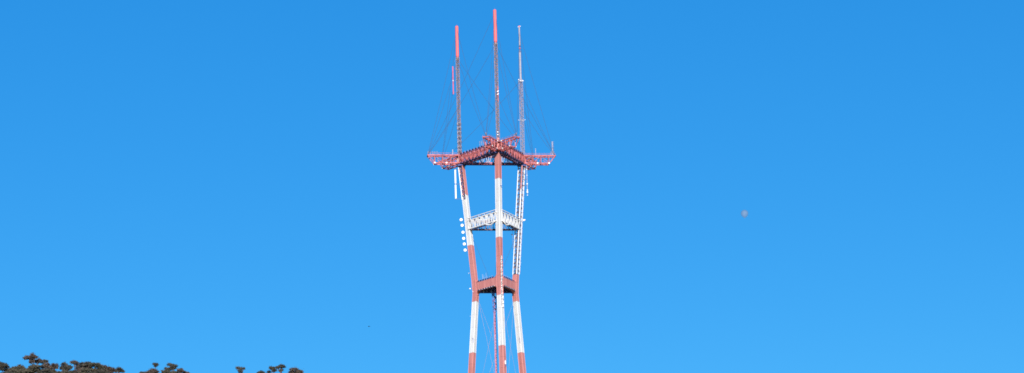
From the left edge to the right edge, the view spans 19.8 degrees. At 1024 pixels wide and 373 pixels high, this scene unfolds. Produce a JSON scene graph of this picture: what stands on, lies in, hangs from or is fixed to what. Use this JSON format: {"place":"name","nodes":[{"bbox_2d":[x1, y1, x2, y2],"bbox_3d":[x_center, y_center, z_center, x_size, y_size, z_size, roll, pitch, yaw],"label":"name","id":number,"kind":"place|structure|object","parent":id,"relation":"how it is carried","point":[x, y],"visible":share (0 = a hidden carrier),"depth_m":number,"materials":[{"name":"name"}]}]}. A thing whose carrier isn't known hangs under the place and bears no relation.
{"place":"outdoors","nodes":[
{"label":"outdoors","id":0,"kind":"place"},
{"bbox_2d":[0,0,1023,372],"label":"sky","id":1,"kind":"structure","parent":0,"point":[197,186],"materials":[{"name":"blue"}]},
{"bbox_3d":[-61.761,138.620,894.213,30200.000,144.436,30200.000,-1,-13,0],"label":"ground","id":2,"kind":"structure","parent":0,"visible":0},
{"bbox_2d":[0,362,9,371],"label":"eucalyptus tree","id":3,"kind":"object","parent":2,"relation":"on","point":[4,366],"visible":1,"depth_m":900.71,"materials":[{"name":"green plant"}]},
{"bbox_2d":[6,364,25,372],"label":"eucalyptus tree","id":4,"kind":"object","parent":2,"relation":"on","point":[19,367],"visible":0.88,"depth_m":897.72,"materials":[{"name":"green plant"}]},
{"bbox_2d":[18,364,44,372],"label":"eucalyptus tree","id":5,"kind":"object","parent":2,"relation":"on","point":[33,368],"visible":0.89,"depth_m":890.17,"materials":[{"name":"green plant"}]},
{"bbox_2d":[23,353,42,364],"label":"eucalyptus tree","id":6,"kind":"object","parent":2,"relation":"on","point":[33,358],"visible":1,"depth_m":909.55,"materials":[{"name":"green plant"}]},
{"bbox_2d":[35,368,51,372],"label":"eucalyptus tree","id":7,"kind":"object","parent":2,"relation":"on","point":[47,370],"visible":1,"depth_m":882.20,"materials":[{"name":"green plant"}]},
{"bbox_2d":[40,359,48,368],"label":"eucalyptus tree","id":8,"kind":"object","parent":2,"relation":"on","point":[44,362],"visible":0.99,"depth_m":915.31,"materials":[{"name":"green plant"}]},
{"bbox_2d":[43,362,58,368],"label":"eucalyptus tree","id":9,"kind":"object","parent":2,"relation":"on","point":[51,366],"visible":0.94,"depth_m":911.24,"materials":[{"name":"green plant"}]},
{"bbox_2d":[49,369,73,372],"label":"eucalyptus tree","id":10,"kind":"object","parent":2,"relation":"on","point":[62,371],"visible":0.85,"depth_m":891.78,"materials":[{"name":"green plant"}]},
{"bbox_2d":[59,362,72,370],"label":"eucalyptus tree","id":11,"kind":"object","parent":2,"relation":"on","point":[65,366],"visible":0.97,"depth_m":914.94,"materials":[{"name":"green plant"}]},
{"bbox_2d":[70,360,79,369],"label":"eucalyptus tree","id":12,"kind":"object","parent":2,"relation":"on","point":[75,362],"visible":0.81,"depth_m":918.90,"materials":[{"name":"green plant"}]},
{"bbox_2d":[73,365,82,372],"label":"eucalyptus tree","id":13,"kind":"object","parent":2,"relation":"on","point":[77,370],"visible":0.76,"depth_m":899.45,"materials":[{"name":"green plant"}]},
{"bbox_2d":[78,367,89,372],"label":"eucalyptus tree","id":14,"kind":"object","parent":2,"relation":"on","point":[85,370],"visible":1,"depth_m":889.37,"materials":[{"name":"green plant"}]},
{"bbox_2d":[78,361,92,368],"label":"eucalyptus tree","id":15,"kind":"object","parent":2,"relation":"on","point":[84,364],"visible":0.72,"depth_m":905.65,"materials":[{"name":"green plant"}]},
{"bbox_2d":[88,362,103,371],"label":"eucalyptus tree","id":16,"kind":"object","parent":2,"relation":"on","point":[99,366],"visible":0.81,"depth_m":901.74,"materials":[{"name":"green plant"}]},
{"bbox_2d":[88,368,108,372],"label":"eucalyptus tree","id":17,"kind":"object","parent":2,"relation":"on","point":[102,370],"visible":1,"depth_m":886.76,"materials":[{"name":"green plant"}]},
{"bbox_2d":[102,365,114,372],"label":"eucalyptus tree","id":18,"kind":"object","parent":2,"relation":"on","point":[110,369],"visible":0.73,"depth_m":905.43,"materials":[{"name":"green plant"}]},
{"bbox_2d":[114,366,125,372],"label":"eucalyptus tree","id":19,"kind":"object","parent":2,"relation":"on","point":[119,370],"visible":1,"depth_m":912.89,"materials":[{"name":"green plant"}]},
{"bbox_2d":[143,368,159,372],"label":"eucalyptus tree","id":20,"kind":"object","parent":2,"relation":"on","point":[151,370],"visible":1,"depth_m":908.53,"materials":[{"name":"green plant"}]},
{"bbox_2d":[161,369,177,372],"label":"eucalyptus tree","id":21,"kind":"object","parent":2,"relation":"on","point":[166,371],"visible":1,"depth_m":903.66,"materials":[{"name":"green plant"}]},
{"bbox_2d":[165,363,177,370],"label":"eucalyptus tree","id":22,"kind":"object","parent":2,"relation":"on","point":[172,367],"visible":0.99,"depth_m":921.31,"materials":[{"name":"green plant"}]},
{"bbox_2d":[177,368,188,372],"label":"eucalyptus tree","id":23,"kind":"object","parent":2,"relation":"on","point":[180,370],"visible":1,"depth_m":910.37,"materials":[{"name":"green plant"}]},
{"bbox_2d":[235,366,244,372],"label":"eucalyptus tree","id":24,"kind":"object","parent":2,"relation":"on","point":[240,369],"visible":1,"depth_m":929.37,"materials":[{"name":"green plant"}]},
{"bbox_2d":[266,366,276,372],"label":"eucalyptus tree","id":25,"kind":"object","parent":2,"relation":"on","point":[273,369],"visible":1,"depth_m":924.83,"materials":[{"name":"green plant"}]},
{"bbox_2d":[275,363,285,372],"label":"eucalyptus tree","id":26,"kind":"object","parent":2,"relation":"on","point":[280,365],"visible":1,"depth_m":927.39,"materials":[{"name":"green plant"}]},
{"bbox_2d":[287,367,303,372],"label":"eucalyptus tree","id":27,"kind":"object","parent":2,"relation":"on","point":[294,370],"visible":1,"depth_m":911.19,"materials":[{"name":"green plant"}]},
{"bbox_2d":[427,8,555,372],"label":"broadcast tower","id":28,"kind":"structure","parent":2,"relation":"on","point":[499,284],"depth_m":1433.76,"materials":[{"name":"red metal"}]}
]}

